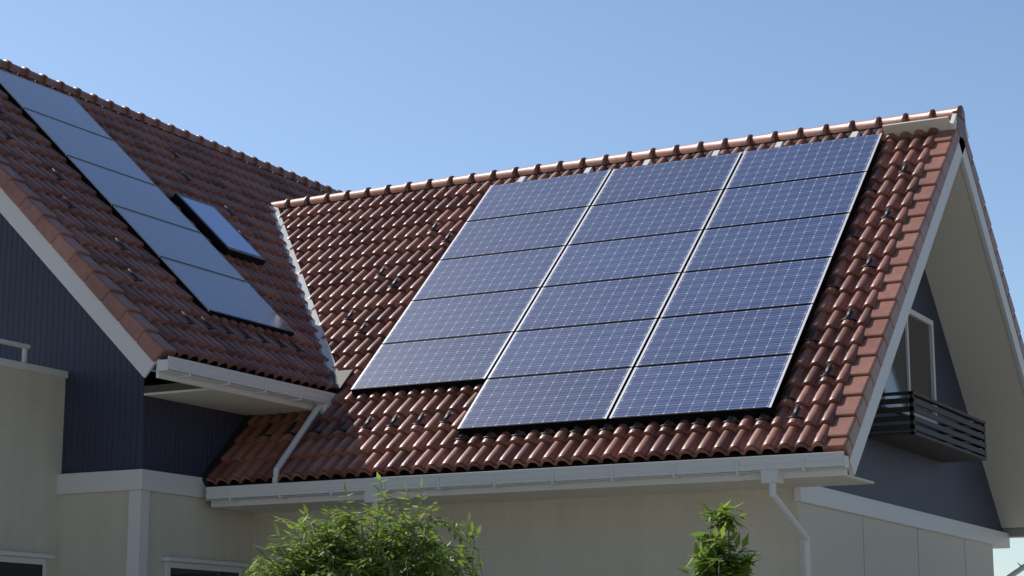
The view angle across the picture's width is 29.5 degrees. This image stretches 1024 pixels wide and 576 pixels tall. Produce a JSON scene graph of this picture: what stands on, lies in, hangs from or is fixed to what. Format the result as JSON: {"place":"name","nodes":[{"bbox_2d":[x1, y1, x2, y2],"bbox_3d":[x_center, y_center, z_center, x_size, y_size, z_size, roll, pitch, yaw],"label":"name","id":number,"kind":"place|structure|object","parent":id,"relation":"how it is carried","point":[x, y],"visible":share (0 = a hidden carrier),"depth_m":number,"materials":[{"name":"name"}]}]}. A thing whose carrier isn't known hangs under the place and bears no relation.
{"place":"outdoors","nodes":[
{"label":"outdoors","id":0,"kind":"place"},
{"bbox_2d":[0,67,334,390],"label":"tiles","id":1,"kind":"object","parent":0,"point":[94,224],"visible":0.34,"depth_m":20.47,"materials":[{"name":"brown tile"}]},
{"bbox_2d":[0,70,294,336],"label":"pv frames","id":2,"kind":"structure","parent":1,"relation":"on","point":[218,243],"depth_m":21.08,"materials":[{"name":"black metal"}]},
{"bbox_2d":[0,70,292,331],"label":"solar panels","id":3,"kind":"object","parent":2,"relation":"in","point":[221,294],"visible":1,"depth_m":21.02,"materials":[{"name":"blue glass"}]},
{"bbox_2d":[0,70,294,332],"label":"pv frame caps","id":4,"kind":"object","parent":2,"relation":"on","point":[169,268],"visible":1,"depth_m":20.71,"materials":[{"name":"metal"}]},
{"bbox_2d":[181,196,260,256],"bbox_3d":[-3.321,-0.701,22.201,0.695,0.662,0.620,-6,-13,28],"label":"skylight glass","id":5,"kind":"object","parent":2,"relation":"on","point":[225,231],"visible":1,"depth_m":22.20,"materials":[{"name":"blue glass"}]},
{"bbox_2d":[0,59,341,193],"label":"ridge","id":6,"kind":"structure","parent":1,"relation":"on","point":[43,79],"depth_m":24.60,"materials":[{"name":"tile"}]},
{"bbox_2d":[268,202,337,382],"bbox_3d":[-2.462,-0.040,22.694,0.150,3.028,4.482,3,-12,-16],"label":"valley flashing","id":7,"kind":"object","parent":1,"relation":"attached to","point":[324,350],"visible":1,"depth_m":22.41,"materials":[{"name":"white metal"}]},
{"bbox_2d":[243,472,488,575],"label":"bush","id":8,"kind":"object","parent":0,"point":[323,552],"depth_m":14.48,"materials":[{"name":"green plant"}]},
{"bbox_2d":[0,0,1023,575],"label":"sky","id":9,"kind":"structure","parent":0,"point":[343,95],"materials":[{"name":"blue"}]},
{"bbox_2d":[670,499,761,575],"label":"tree","id":10,"kind":"object","parent":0,"point":[741,568],"depth_m":13.67,"materials":[{"name":"green plant"}]},
{"bbox_2d":[798,502,993,575],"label":"wall panel","id":11,"kind":"structure","parent":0,"point":[836,543],"depth_m":19.48,"materials":[{"name":"white paint"}]},
{"label":"ground","id":12,"kind":"structure","parent":0,"visible":0},
{"bbox_2d":[0,366,799,575],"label":"beige walls","id":13,"kind":"structure","parent":12,"relation":"on","point":[83,534],"depth_m":18.81,"materials":[{"name":"beige paint"}]},
{"bbox_2d":[0,213,144,494],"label":"wall siding","id":14,"kind":"object","parent":13,"relation":"attached to","point":[47,318],"visible":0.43,"depth_m":19.39,"materials":[{"name":"wood"}]},
{"bbox_2d":[0,562,385,575],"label":"window frames","id":15,"kind":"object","parent":13,"relation":"in","point":[13,569],"visible":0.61,"depth_m":18.76,"materials":[{"name":"black glass"}]},
{"bbox_2d":[0,339,1009,575],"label":"wall bands","id":16,"kind":"object","parent":13,"relation":"attached to","point":[139,485],"depth_m":18.98,"materials":[{"name":"white paint"}]},
{"bbox_2d":[0,113,1023,537],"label":"white trim","id":17,"kind":"structure","parent":13,"relation":"attached to","point":[84,295],"depth_m":18.55,"materials":[{"name":"white paint"}]},
{"bbox_2d":[0,154,176,361],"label":"rake","id":18,"kind":"object","parent":17,"relation":"attached to","point":[121,308],"visible":1,"depth_m":18.48,"materials":[{"name":"tile"}]},
{"bbox_2d":[201,369,353,501],"bbox_3d":[-2.341,1.492,20.091,1.009,1.475,1.529,-6,-13,28],"label":"flashing","id":19,"kind":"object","parent":17,"relation":"attached to","point":[340,378],"depth_m":20.19,"materials":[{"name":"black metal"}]},
{"bbox_2d":[1,114,923,486],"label":"roof underlay","id":20,"kind":"object","parent":17,"relation":"on","point":[153,382],"visible":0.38,"depth_m":18.57,"materials":[{"name":"black"}]},
{"bbox_2d":[205,127,938,484],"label":"tiles","id":21,"kind":"object","parent":20,"relation":"on","point":[393,223],"visible":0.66,"depth_m":19.48,"materials":[{"name":"brown tile"}]},
{"bbox_2d":[0,109,910,440],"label":"snow guards","id":22,"kind":"object","parent":21,"relation":"on","point":[788,389],"visible":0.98,"depth_m":19.18,"materials":[{"name":"brown"}]},
{"bbox_2d":[351,133,882,437],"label":"solar panel frames","id":23,"kind":"structure","parent":21,"relation":"on","point":[629,421],"depth_m":19.24,"materials":[{"name":"metal"}]},
{"bbox_2d":[353,134,879,427],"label":"solar panels","id":24,"kind":"object","parent":23,"relation":"in","point":[715,385],"visible":1,"depth_m":19.95,"materials":[{"name":"blue glass"}]},
{"bbox_2d":[351,133,882,428],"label":"pv frame caps","id":25,"kind":"object","parent":23,"relation":"on","point":[677,285],"visible":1,"depth_m":19.84,"materials":[{"name":"silver metal"}]},
{"bbox_2d":[517,131,859,181],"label":"pv brackets","id":26,"kind":"object","parent":21,"relation":"on","point":[718,152],"visible":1,"depth_m":21.88,"materials":[{"name":"silver metal"}]},
{"bbox_2d":[283,128,878,210],"bbox_3d":[0.732,-1.366,23.012,8.850,0.053,0.150,-6,-13,28],"label":"ridge bedding","id":27,"kind":"object","parent":20,"relation":"on","point":[658,159],"visible":0.18,"depth_m":22.70,"materials":[{"name":"white concrete"}]},
{"bbox_2d":[269,105,964,208],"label":"ridge","id":28,"kind":"structure","parent":27,"relation":"on","point":[773,136],"depth_m":22.64,"materials":[{"name":"tile"}]},
{"bbox_2d":[157,356,1023,575],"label":"gutters","id":29,"kind":"object","parent":17,"relation":"attached to","point":[771,469],"visible":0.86,"depth_m":18.00,"materials":[{"name":"white metal"}]},
{"bbox_2d":[822,120,960,458],"bbox_3d":[3.752,-0.199,18.741,0.215,4.120,4.333,-6,-13,28],"label":"rake","id":30,"kind":"object","parent":17,"relation":"attached to","point":[846,425],"visible":0.98,"depth_m":18.19,"materials":[{"name":"tile"}]},
{"bbox_2d":[952,110,965,140],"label":"ridge end plates","id":31,"kind":"object","parent":17,"relation":"attached to","point":[961,127],"visible":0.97,"depth_m":20.80,"materials":[{"name":"tile"}]},
{"bbox_2d":[949,117,1023,358],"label":"rake","id":32,"kind":"object","parent":17,"relation":"on","point":[992,237],"visible":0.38,"depth_m":21.60,"materials":[{"name":"wood"}]},
{"bbox_2d":[141,268,1003,531],"bbox_3d":[1.231,0.735,21.657,6.000,3.960,9.160,-6,-13,28],"label":"wall siding","id":33,"kind":"object","parent":13,"relation":"attached to","point":[184,439],"visible":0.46,"depth_m":20.23,"materials":[{"name":"grey wood"}]},
{"bbox_2d":[881,309,937,423],"bbox_3d":[4.247,0.792,20.849,0.050,1.190,1.870,-6,-13,28],"label":"gable window frame","id":34,"kind":"object","parent":33,"relation":"attached to","point":[921,318],"visible":0.35,"depth_m":21.34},
{"bbox_2d":[886,315,931,412],"bbox_3d":[4.236,0.793,20.855,0.001,1.070,1.750,-6,-13,28],"label":"gable window glass","id":35,"kind":"object","parent":34,"relation":"in","point":[919,356],"visible":0.6,"depth_m":21.11,"materials":[{"name":"glass"}]},
{"bbox_2d":[868,391,986,462],"bbox_3d":[4.390,1.485,20.487,0.510,0.430,2.720,-6,-13,28],"label":"balcony railing","id":36,"kind":"object","parent":33,"relation":"on","point":[913,441],"visible":0.86,"depth_m":20.02,"materials":[{"name":"grey metal"}]},
{"bbox_2d":[144,116,1023,537],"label":"soffits","id":37,"kind":"object","parent":13,"relation":"attached to","point":[960,280],"visible":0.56,"depth_m":21.78,"materials":[{"name":"beige paint"}]},
{"bbox_2d":[862,516,965,575],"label":"panel joints","id":38,"kind":"object","parent":13,"relation":"attached to","point":[918,549],"visible":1,"depth_m":20.58,"materials":[{"name":"beige"}]}
]}

